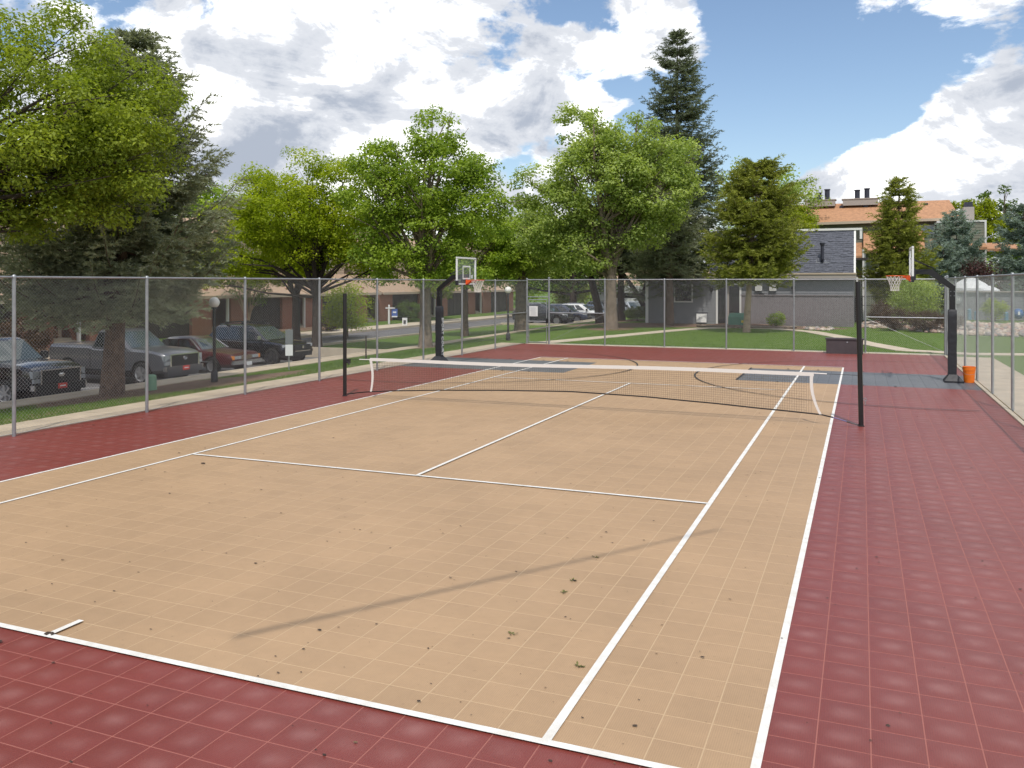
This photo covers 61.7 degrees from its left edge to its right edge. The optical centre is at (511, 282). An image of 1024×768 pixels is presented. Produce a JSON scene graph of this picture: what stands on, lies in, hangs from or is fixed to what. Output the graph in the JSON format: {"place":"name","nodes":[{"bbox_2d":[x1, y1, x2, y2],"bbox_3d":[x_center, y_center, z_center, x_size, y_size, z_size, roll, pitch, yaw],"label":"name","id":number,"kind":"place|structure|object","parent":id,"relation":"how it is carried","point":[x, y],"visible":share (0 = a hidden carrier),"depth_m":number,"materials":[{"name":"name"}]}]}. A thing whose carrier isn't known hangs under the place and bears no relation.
{"place":"outdoors","nodes":[
{"label":"outdoors","id":0,"kind":"place"},
{"bbox_2d":[0,320,594,408],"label":"sidewalk","id":1,"kind":"structure","parent":0,"point":[84,394],"depth_m":30.01,"materials":[{"name":"grey concrete"}]},
{"bbox_2d":[0,344,1023,767],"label":"court floor","id":2,"kind":"structure","parent":0,"point":[366,572],"depth_m":8.13,"materials":[{"name":"beige plastic"}]},
{"bbox_2d":[342,293,350,395],"bbox_3d":[-3.995,1.513,20.830,0.152,2.520,0.326,0,0,-41],"label":"net post","id":3,"kind":"object","parent":2,"relation":"on","point":[346,361],"visible":0.97,"depth_m":20.86,"materials":[{"name":"black metal"}]},
{"bbox_2d":[431,257,483,360],"bbox_3d":[-1.931,0.940,29.612,1.694,3.645,1.676,0,0,-20],"label":"basketball hoop","id":4,"kind":"object","parent":2,"relation":"on","point":[439,326],"visible":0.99,"depth_m":29.76,"materials":[{"name":"black metal"}]},
{"bbox_2d":[0,350,1021,764],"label":"fallen leaves","id":5,"kind":"object","parent":2,"relation":"on","point":[472,634],"visible":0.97,"depth_m":7.39,"materials":[{"name":"brown plant"}]},
{"bbox_2d":[825,337,863,354],"bbox_3d":[12.993,2.453,33.506,1.400,0.600,0.560,0,0,22],"label":"storage box","id":6,"kind":"object","parent":2,"relation":"on","point":[834,345],"visible":1,"depth_m":33.30,"materials":[{"name":"grey plastic"}]},
{"bbox_2d":[856,282,866,426],"bbox_3d":[6.709,1.373,16.478,0.205,2.802,0.124,0,0,22],"label":"net post","id":7,"kind":"object","parent":2,"relation":"on","point":[859,357],"visible":0.98,"depth_m":16.45,"materials":[{"name":"black metal"}]},
{"bbox_2d":[347,358,858,424],"bbox_3d":[1.315,2.239,18.694,11.600,0.985,0.041,0,0,22],"label":"court net","id":8,"kind":"object","parent":7,"relation":"attached to","point":[650,368],"visible":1,"depth_m":18.41,"materials":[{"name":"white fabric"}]},
{"bbox_2d":[886,246,963,382],"bbox_3d":[11.632,0.874,24.081,1.676,3.778,1.694,0,0,-25],"label":"basketball hoop","id":9,"kind":"object","parent":2,"relation":"on","point":[951,376],"visible":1,"depth_m":23.78,"materials":[{"name":"black metal"}]},
{"bbox_2d":[962,366,975,382],"bbox_3d":[12.648,2.533,23.735,0.348,0.440,0.360,0,0,22],"label":"bucket","id":10,"kind":"object","parent":2,"relation":"on","point":[968,374],"visible":1,"depth_m":23.62,"materials":[{"name":"orange plastic"}]},
{"bbox_2d":[0,287,1023,424],"bbox_3d":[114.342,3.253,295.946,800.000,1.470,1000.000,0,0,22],"label":"ground","id":11,"kind":"structure","parent":0,"point":[538,334],"depth_m":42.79,"materials":[{"name":"green plant"}]},
{"bbox_2d":[0,311,58,352],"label":"round shrub","id":12,"kind":"object","parent":11,"relation":"on","point":[8,331],"visible":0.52,"depth_m":40.87,"materials":[{"name":"brown plant"}]},
{"bbox_2d":[0,226,80,348],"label":"townhouse","id":13,"kind":"structure","parent":11,"relation":"on","point":[8,314],"depth_m":45.02,"materials":[{"name":"red brick"}]},
{"bbox_2d":[0,304,11,334],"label":"garage door","id":14,"kind":"structure","parent":13,"relation":"in","point":[7,314],"depth_m":42.26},
{"bbox_2d":[0,0,200,245],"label":"broadleaf tree","id":15,"kind":"object","parent":11,"relation":"on","point":[82,127],"visible":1,"depth_m":19.77,"materials":[{"name":"green plant"}]},
{"bbox_2d":[0,27,251,396],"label":"spruce tree","id":16,"kind":"object","parent":11,"relation":"on","point":[137,245],"visible":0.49,"depth_m":23.39,"materials":[{"name":"green plant"}]},
{"bbox_2d":[43,227,234,340],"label":"townhouse","id":17,"kind":"structure","parent":11,"relation":"on","point":[181,330],"depth_m":53.80,"materials":[{"name":"red brick"}]},
{"bbox_2d":[126,303,188,337],"bbox_3d":[-21.278,2.188,51.413,0.110,2.370,5.280,0,0,22],"label":"garage door","id":18,"kind":"structure","parent":17,"relation":"in","point":[153,328],"depth_m":52.31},
{"bbox_2d":[65,210,233,335],"bbox_3d":[-15.317,-0.600,35.033,6.831,9.046,7.153,0,0,22],"label":"tree","id":19,"kind":"object","parent":11,"relation":"on","point":[166,311],"visible":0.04,"depth_m":34.70,"materials":[{"name":"green plant"}]},
{"bbox_2d":[149,374,156,390],"bbox_3d":[-10.736,2.972,25.504,0.340,0.510,0.340,0,0,22],"label":"utility pedestal","id":20,"kind":"object","parent":11,"relation":"on","point":[153,383],"visible":0.62,"depth_m":25.40,"materials":[{"name":"green plastic"}]},
{"bbox_2d":[171,179,239,217],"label":"broadleaf tree","id":21,"kind":"object","parent":11,"relation":"on","point":[217,191],"visible":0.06,"depth_m":69.28,"materials":[{"name":"green plant"}]},
{"bbox_2d":[209,297,219,381],"bbox_3d":[-9.370,1.778,26.999,0.330,2.665,0.330,0,0,22],"label":"lamp post","id":22,"kind":"object","parent":11,"relation":"on","point":[214,307],"visible":0.94,"depth_m":26.95,"materials":[{"name":"black metal"}]},
{"bbox_2d":[183,216,307,328],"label":"townhouse","id":23,"kind":"structure","parent":11,"relation":"on","point":[221,317],"depth_m":60.99,"materials":[{"name":"red brick"}]},
{"bbox_2d":[248,297,279,328],"bbox_3d":[-17.567,2.188,60.513,0.110,2.370,3.744,0,0,22],"label":"garage door","id":24,"kind":"structure","parent":23,"relation":"in","point":[274,318],"depth_m":61.00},
{"bbox_2d":[223,250,276,323],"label":"tree","id":25,"kind":"object","parent":11,"relation":"on","point":[249,309],"visible":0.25,"depth_m":55.48,"materials":[{"name":"green plant"}]},
{"bbox_2d":[0,343,523,436],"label":"walk strip","id":26,"kind":"object","parent":11,"relation":"on","point":[66,419],"visible":0.64,"depth_m":20.34,"materials":[{"name":"beige concrete"}]},
{"bbox_2d":[0,274,527,436],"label":"chain link fence","id":27,"kind":"object","parent":11,"relation":"on","point":[146,343],"visible":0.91,"depth_m":20.87,"materials":[{"name":"metal"}]},
{"bbox_2d":[48,315,511,358],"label":"kerb","id":28,"kind":"structure","parent":11,"relation":"on","point":[395,327],"depth_m":68.98,"materials":[{"name":"concrete"}]},
{"bbox_2d":[285,329,292,369],"bbox_3d":[-8.052,2.503,30.990,0.260,1.680,0.070,0,0,-13],"label":"parking sign","id":29,"kind":"object","parent":11,"relation":"on","point":[288,339],"visible":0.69,"depth_m":30.96,"materials":[{"name":"metal"}]},
{"bbox_2d":[184,145,402,346],"bbox_3d":[-11.800,-1.812,46.932,11.397,11.471,7.305,0,0,22],"label":"locust tree","id":30,"kind":"object","parent":11,"relation":"on","point":[316,230],"visible":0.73,"depth_m":46.22,"materials":[{"name":"green plant"}]},
{"bbox_2d":[0,319,593,402],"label":"kerb","id":31,"kind":"structure","parent":11,"relation":"on","point":[333,353],"depth_m":42.95,"materials":[{"name":"concrete"}]},
{"bbox_2d":[269,259,381,326],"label":"townhouse","id":32,"kind":"structure","parent":11,"relation":"on","point":[338,275],"depth_m":70.92,"materials":[{"name":"red brick"}]},
{"bbox_2d":[81,318,572,390],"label":"parking lot","id":33,"kind":"structure","parent":11,"relation":"on","point":[130,380],"depth_m":59.54,"materials":[{"name":"grey asphalt"}]},
{"bbox_2d":[0,337,86,401],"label":"pickup truck","id":34,"kind":"object","parent":33,"relation":"on","point":[39,381],"visible":0.84,"depth_m":25.73,"materials":[{"name":"black paint"}]},
{"bbox_2d":[49,328,202,382],"bbox_3d":[-14.635,2.708,32.493,5.960,1.955,2.360,0,0,23],"label":"pickup truck","id":35,"kind":"object","parent":33,"relation":"on","point":[132,346],"visible":0.51,"depth_m":31.70,"materials":[{"name":"grey paint"}]},
{"bbox_2d":[166,335,261,372],"bbox_3d":[-13.168,2.968,36.054,5.128,1.435,2.180,0,0,21],"label":"parked sedan","id":36,"kind":"object","parent":33,"relation":"on","point":[222,358],"visible":0.43,"depth_m":35.23,"materials":[{"name":"red paint"}]},
{"bbox_2d":[209,320,312,364],"bbox_3d":[-11.672,2.730,39.546,5.047,1.911,2.348,0,0,24],"label":"parked suv","id":37,"kind":"object","parent":33,"relation":"on","point":[277,346],"visible":0.56,"depth_m":38.74,"materials":[{"name":"black paint"}]},
{"bbox_2d":[234,182,357,339],"bbox_3d":[-13.656,-1.363,53.908,8.066,10.571,7.090,0,0,22],"label":"broadleaf tree","id":38,"kind":"object","parent":33,"relation":"on","point":[295,300],"visible":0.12,"depth_m":53.60,"materials":[{"name":"green plant"}]},
{"bbox_2d":[321,281,375,337],"bbox_3d":[-11.115,1.708,57.961,4.166,4.429,4.207,0,0,-22],"label":"round shrub","id":39,"kind":"object","parent":33,"relation":"on","point":[336,308],"visible":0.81,"depth_m":57.65,"materials":[{"name":"green plant"}]},
{"bbox_2d":[512,303,573,323],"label":"parked suv","id":40,"kind":"object","parent":33,"relation":"on","point":[565,320],"visible":0.53,"depth_m":76.44,"materials":[{"name":"grey paint"}]},
{"bbox_2d":[545,304,591,322],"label":"parked suv","id":41,"kind":"object","parent":33,"relation":"on","point":[574,310],"visible":0.32,"depth_m":79.35,"materials":[{"name":"blue paint"}]},
{"bbox_2d":[550,282,591,303],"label":"round shrub","id":42,"kind":"object","parent":33,"relation":"on","point":[581,297],"visible":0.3,"depth_m":95.33,"materials":[{"name":"green plant"}]},
{"bbox_2d":[563,303,603,319],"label":"parked suv","id":43,"kind":"object","parent":33,"relation":"on","point":[582,306],"visible":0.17,"depth_m":82.28,"materials":[{"name":"white paint"}]},
{"bbox_2d":[344,232,436,320],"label":"townhouse","id":44,"kind":"structure","parent":11,"relation":"on","point":[413,294],"depth_m":78.00,"materials":[{"name":"red brick"}]},
{"bbox_2d":[393,294,416,319],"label":"garage door","id":45,"kind":"structure","parent":44,"relation":"in","point":[413,297],"depth_m":79.18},
{"bbox_2d":[385,305,396,323],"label":"yard sign","id":46,"kind":"object","parent":11,"relation":"on","point":[394,313],"visible":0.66,"depth_m":73.37,"materials":[{"name":"white metal"}]},
{"bbox_2d":[300,314,511,334],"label":"front walk","id":47,"kind":"structure","parent":11,"relation":"on","point":[333,330],"depth_m":72.33,"materials":[{"name":"grey concrete"}]},
{"bbox_2d":[394,300,419,319],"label":"round shrub","id":48,"kind":"object","parent":11,"relation":"on","point":[410,314],"visible":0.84,"depth_m":77.29,"materials":[{"name":"green plant"}]},
{"bbox_2d":[328,103,525,347],"bbox_3d":[-4.168,-2.794,42.776,9.200,12.594,6.211,0,0,22],"label":"maple tree","id":49,"kind":"object","parent":11,"relation":"on","point":[416,215],"visible":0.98,"depth_m":42.20,"materials":[{"name":"green plant"}]},
{"bbox_2d":[412,255,460,299],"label":"tree","id":50,"kind":"object","parent":11,"relation":"on","point":[446,290],"visible":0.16,"depth_m":80.27,"materials":[{"name":"green plant"}]},
{"bbox_2d":[401,238,484,315],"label":"townhouse","id":51,"kind":"structure","parent":11,"relation":"on","point":[457,301],"depth_m":89.72,"materials":[{"name":"red brick"}]},
{"bbox_2d":[448,293,460,314],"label":"garage door","id":52,"kind":"structure","parent":51,"relation":"in","point":[455,299],"depth_m":88.92,"materials":[{"name":"brown wood"}]},
{"bbox_2d":[452,243,515,312],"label":"townhouse","id":53,"kind":"structure","parent":11,"relation":"on","point":[491,297],"depth_m":99.68,"materials":[{"name":"red brick"}]},
{"bbox_2d":[491,292,505,311],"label":"garage door","id":54,"kind":"structure","parent":53,"relation":"in","point":[503,308],"depth_m":99.88,"materials":[{"name":"brown wood"}]},
{"bbox_2d":[435,208,536,336],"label":"broadleaf tree","id":55,"kind":"object","parent":11,"relation":"on","point":[495,257],"visible":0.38,"depth_m":57.18,"materials":[{"name":"green plant"}]},
{"bbox_2d":[505,287,511,340],"bbox_3d":[-0.185,1.464,41.181,0.330,2.585,0.330,0,0,22],"label":"lamp post","id":56,"kind":"object","parent":11,"relation":"on","point":[508,290],"visible":0.89,"depth_m":41.14,"materials":[{"name":"black metal"}]},
{"bbox_2d":[476,198,573,330],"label":"broadleaf tree","id":57,"kind":"object","parent":11,"relation":"on","point":[534,273],"visible":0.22,"depth_m":59.49,"materials":[{"name":"green plant"}]},
{"bbox_2d":[497,218,645,302],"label":"broadleaf tree","id":58,"kind":"object","parent":11,"relation":"on","point":[573,283],"visible":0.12,"depth_m":89.13,"materials":[{"name":"green plant"}]},
{"bbox_2d":[562,241,625,323],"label":"leaning tree","id":59,"kind":"object","parent":11,"relation":"on","point":[594,291],"visible":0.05,"depth_m":65.93,"materials":[{"name":"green plant"}]},
{"bbox_2d":[506,101,707,328],"bbox_3d":[5.747,-3.951,51.820,11.691,14.008,7.575,0,0,22],"label":"maple tree","id":60,"kind":"object","parent":11,"relation":"on","point":[627,205],"visible":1,"depth_m":50.62,"materials":[{"name":"green plant"}]},
{"bbox_2d":[572,194,650,320],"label":"broadleaf tree","id":61,"kind":"object","parent":11,"relation":"on","point":[620,299],"visible":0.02,"depth_m":64.67,"materials":[{"name":"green plant"}]},
{"bbox_2d":[597,286,645,303],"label":"camper van","id":62,"kind":"object","parent":11,"relation":"on","point":[626,294],"depth_m":87.64,"materials":[{"name":"white paint"}]},
{"bbox_2d":[617,266,645,311],"bbox_3d":[8.590,-0.213,63.861,4.159,6.151,0.770,0,0,22],"label":"bare trunk","id":63,"kind":"object","parent":11,"relation":"on","point":[624,276],"visible":0.24,"depth_m":63.42,"materials":[{"name":"brown plant"}]},
{"bbox_2d":[625,301,641,315],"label":"parked sedan","id":64,"kind":"object","parent":11,"relation":"on","point":[628,304],"visible":0.06,"depth_m":80.82,"materials":[{"name":"silver metal"}]},
{"bbox_2d":[623,304,645,320],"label":"round shrub","id":65,"kind":"object","parent":11,"relation":"on","point":[636,311],"visible":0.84,"depth_m":62.67,"materials":[{"name":"green plant"}]},
{"bbox_2d":[620,188,711,325],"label":"broadleaf tree","id":66,"kind":"object","parent":11,"relation":"on","point":[665,254],"visible":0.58,"depth_m":55.31,"materials":[{"name":"green plant"}]},
{"bbox_2d":[617,28,739,301],"bbox_3d":[11.693,-7.395,60.449,9.463,20.896,9.612,0,0,22],"label":"spruce tree","id":67,"kind":"object","parent":11,"relation":"on","point":[672,89],"visible":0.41,"depth_m":59.19,"materials":[{"name":"green plant"}]},
{"bbox_2d":[696,312,707,322],"bbox_3d":[12.815,2.323,57.910,0.800,0.680,0.157,0,0,22],"label":"white panel","id":68,"kind":"object","parent":11,"relation":"on","point":[702,317],"visible":0.93,"depth_m":57.89,"materials":[{"name":"white"}]},
{"bbox_2d":[409,225,1018,302],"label":"distant trees","id":69,"kind":"object","parent":11,"relation":"on","point":[531,294],"visible":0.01,"depth_m":126.58,"materials":[{"name":"green plant"}]},
{"bbox_2d":[728,313,743,324],"bbox_3d":[14.254,2.353,53.813,1.500,0.920,1.100,0,0,22],"label":"transformer box","id":70,"kind":"object","parent":11,"relation":"on","point":[735,319],"visible":0.35,"depth_m":53.51,"materials":[{"name":"green metal"}]},
{"bbox_2d":[525,343,947,355],"bbox_3d":[8.675,2.801,35.894,17.300,0.126,0.420,0,0,22],"label":"back edge strip","id":71,"kind":"object","parent":11,"relation":"on","point":[734,349],"visible":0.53,"depth_m":35.90,"materials":[{"name":"beige concrete"}]},
{"bbox_2d":[696,324,796,328],"bbox_3d":[14.348,2.683,52.736,6.031,0.156,1.152,0,0,18],"label":"timber edging","id":72,"kind":"object","parent":11,"relation":"on","point":[728,326],"visible":0.81,"depth_m":52.35,"materials":[{"name":"brown wood"}]},
{"bbox_2d":[548,276,946,354],"bbox_3d":[8.572,1.393,35.774,17.124,3.320,0.104,0,0,22],"label":"chain link fence","id":73,"kind":"object","parent":11,"relation":"on","point":[793,313],"visible":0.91,"depth_m":35.23,"materials":[{"name":"metal"}]},
{"bbox_2d":[527,279,547,342],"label":"chain link gate","id":74,"kind":"structure","parent":73,"relation":"attached to","point":[546,321],"depth_m":38.75,"materials":[{"name":"metal"}]},
{"bbox_2d":[529,306,537,315],"bbox_3d":[0.972,1.273,38.773,0.400,0.460,0.017,0,0,22],"label":"notice board","id":75,"kind":"object","parent":74,"relation":"attached to","point":[533,310],"visible":1,"depth_m":38.77,"materials":[{"name":"white"}]},
{"bbox_2d":[641,228,861,325],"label":"clubhouse","id":76,"kind":"structure","parent":11,"relation":"on","point":[831,254],"depth_m":56.16,"materials":[{"name":"grey"}]},
{"bbox_2d":[674,285,692,301],"bbox_3d":[11.705,0.713,58.579,1.280,1.220,0.060,0,0,22],"label":"window","id":77,"kind":"structure","parent":76,"relation":"in","point":[676,299],"depth_m":58.57,"materials":[{"name":"black"}]},
{"bbox_2d":[718,285,738,323],"bbox_3d":[14.586,1.443,57.647,1.420,2.620,0.050,0,0,22],"label":"door","id":78,"kind":"structure","parent":76,"relation":"in","point":[734,305],"depth_m":57.71,"materials":[{"name":"black"}]},
{"bbox_2d":[695,153,817,331],"bbox_3d":[13.705,-2.085,48.306,6.749,10.299,6.711,0,0,22],"label":"conifer tree","id":79,"kind":"object","parent":11,"relation":"on","point":[766,252],"visible":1,"depth_m":47.19,"materials":[{"name":"green plant"}]},
{"bbox_2d":[706,156,831,229],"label":"broadleaf tree","id":80,"kind":"object","parent":11,"relation":"on","point":[799,187],"visible":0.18,"depth_m":73.56,"materials":[{"name":"green plant"}]},
{"bbox_2d":[761,310,792,325],"bbox_3d":[16.178,2.327,52.451,2.108,1.451,1.817,0,0,22],"label":"round shrub","id":81,"kind":"object","parent":11,"relation":"on","point":[779,316],"visible":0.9,"depth_m":52.41,"materials":[{"name":"green plant"}]},
{"bbox_2d":[767,203,819,228],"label":"broadleaf tree","id":82,"kind":"object","parent":11,"relation":"on","point":[803,210],"visible":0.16,"depth_m":66.80,"materials":[{"name":"green plant"}]},
{"bbox_2d":[740,294,853,326],"bbox_3d":[18.197,1.803,55.008,6.900,2.100,0.120,0,0,22],"label":"plank fence","id":83,"kind":"object","parent":11,"relation":"on","point":[799,310],"visible":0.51,"depth_m":54.78,"materials":[{"name":"grey wood"}]},
{"bbox_2d":[803,326,834,330],"bbox_3d":[18.107,2.702,50.711,1.803,0.277,2.007,0,0,22],"label":"rock pile","id":84,"kind":"object","parent":11,"relation":"on","point":[828,328],"visible":0.85,"depth_m":50.45,"materials":[{"name":"beige stone"}]},
{"bbox_2d":[854,295,873,321],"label":"iron gate","id":85,"kind":"structure","parent":11,"relation":"on","point":[862,305],"depth_m":59.62,"materials":[{"name":"black metal"}]},
{"bbox_2d":[866,298,894,323],"bbox_3d":[23.195,1.901,53.991,1.874,2.175,2.084,0,0,22],"label":"round shrub","id":86,"kind":"object","parent":11,"relation":"on","point":[876,313],"visible":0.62,"depth_m":53.77,"materials":[{"name":"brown plant"}]},
{"bbox_2d":[875,304,911,330],"bbox_3d":[21.973,2.043,49.169,2.237,1.917,2.025,0,0,22],"label":"round shrub","id":87,"kind":"object","parent":11,"relation":"on","point":[894,320],"visible":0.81,"depth_m":48.96,"materials":[{"name":"brown plant"}]},
{"bbox_2d":[856,175,947,319],"bbox_3d":[26.213,-2.285,58.017,5.569,10.264,5.733,0,0,2],"label":"pine tree","id":88,"kind":"object","parent":11,"relation":"on","point":[899,234],"visible":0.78,"depth_m":57.53,"materials":[{"name":"green plant"}]},
{"bbox_2d":[802,188,1017,315],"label":"apartment building","id":89,"kind":"structure","parent":11,"relation":"on","point":[849,213],"depth_m":73.34,"materials":[{"name":"orange"}]},
{"bbox_2d":[883,276,943,323],"bbox_3d":[23.628,1.160,50.358,3.525,3.379,3.138,0,0,22],"label":"round shrub","id":90,"kind":"object","parent":11,"relation":"on","point":[908,287],"visible":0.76,"depth_m":50.06,"materials":[{"name":"green plant"}]},
{"bbox_2d":[902,304,943,331],"bbox_3d":[22.817,1.992,47.511,2.404,2.033,2.526,0,0,22],"label":"round shrub","id":91,"kind":"object","parent":11,"relation":"on","point":[916,321],"visible":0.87,"depth_m":47.48,"materials":[{"name":"brown plant"}]},
{"bbox_2d":[862,319,1023,336],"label":"river rocks","id":92,"kind":"object","parent":11,"relation":"on","point":[931,330],"visible":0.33,"depth_m":47.88,"materials":[{"name":"beige stone"}]},
{"bbox_2d":[920,239,971,315],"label":"blue spruce tree","id":93,"kind":"object","parent":11,"relation":"on","point":[947,248],"visible":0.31,"depth_m":63.12,"materials":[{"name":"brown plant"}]},
{"bbox_2d":[925,209,1003,309],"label":"blue spruce tree","id":94,"kind":"object","parent":11,"relation":"on","point":[948,220],"visible":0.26,"depth_m":64.67,"materials":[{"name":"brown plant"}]},
{"bbox_2d":[956,278,987,290],"bbox_3d":[32.312,1.153,60.489,2.624,3.200,2.099,0,0,22],"label":"canopy tent","id":95,"kind":"object","parent":11,"relation":"on","point":[973,282],"visible":0.22,"depth_m":59.82,"materials":[{"name":"white fabric"}]},
{"bbox_2d":[953,256,1006,290],"bbox_3d":[33.398,0.364,61.524,3.882,4.878,3.733,0,0,-10],"label":"round shrub","id":96,"kind":"object","parent":11,"relation":"on","point":[976,270],"visible":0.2,"depth_m":61.07,"materials":[{"name":"red plant"}]},
{"bbox_2d":[944,355,1023,426],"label":"court edging","id":97,"kind":"object","parent":11,"relation":"on","point":[1005,408],"visible":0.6,"depth_m":19.71,"materials":[{"name":"concrete"}]},
{"bbox_2d":[946,272,1023,417],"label":"chain link fence","id":98,"kind":"object","parent":11,"relation":"on","point":[992,325],"visible":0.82,"depth_m":21.23,"materials":[{"name":"metal"}]},
{"bbox_2d":[950,197,1020,257],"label":"broadleaf tree","id":99,"kind":"object","parent":11,"relation":"on","point":[983,208],"visible":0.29,"depth_m":88.47,"materials":[{"name":"green plant"}]},
{"bbox_2d":[948,291,1023,319],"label":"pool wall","id":100,"kind":"structure","parent":11,"relation":"on","point":[1019,294],"depth_m":58.59,"materials":[{"name":"grey"}]},
{"bbox_2d":[957,357,1023,420],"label":"walk","id":101,"kind":"structure","parent":11,"relation":"on","point":[1009,385],"depth_m":23.89,"materials":[{"name":"beige concrete"}]},
{"bbox_2d":[975,298,1009,320],"bbox_3d":[31.706,1.862,56.623,2.165,1.883,1.750,0,0,22],"label":"round shrub","id":102,"kind":"object","parent":11,"relation":"on","point":[995,313],"visible":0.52,"depth_m":56.49,"materials":[{"name":"green plant"}]},
{"bbox_2d":[975,185,1022,259],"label":"broadleaf tree","id":103,"kind":"object","parent":11,"relation":"on","point":[1002,202],"visible":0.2,"depth_m":91.94,"materials":[{"name":"green plant"}]},
{"bbox_2d":[982,203,1023,290],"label":"blue spruce tree","id":104,"kind":"object","parent":11,"relation":"on","point":[1008,261],"visible":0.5,"depth_m":63.95,"materials":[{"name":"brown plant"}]},
{"bbox_2d":[0,0,1023,276],"label":"sky","id":105,"kind":"structure","parent":0,"point":[855,94],"materials":[{"name":"blue"}]},
{"bbox_2d":[540,327,1023,355],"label":"garden path","id":106,"kind":"structure","parent":0,"point":[889,347],"depth_m":42.39,"materials":[{"name":"beige concrete"}]},
{"bbox_2d":[856,249,880,319],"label":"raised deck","id":107,"kind":"structure","parent":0,"point":[862,259],"depth_m":63.80,"materials":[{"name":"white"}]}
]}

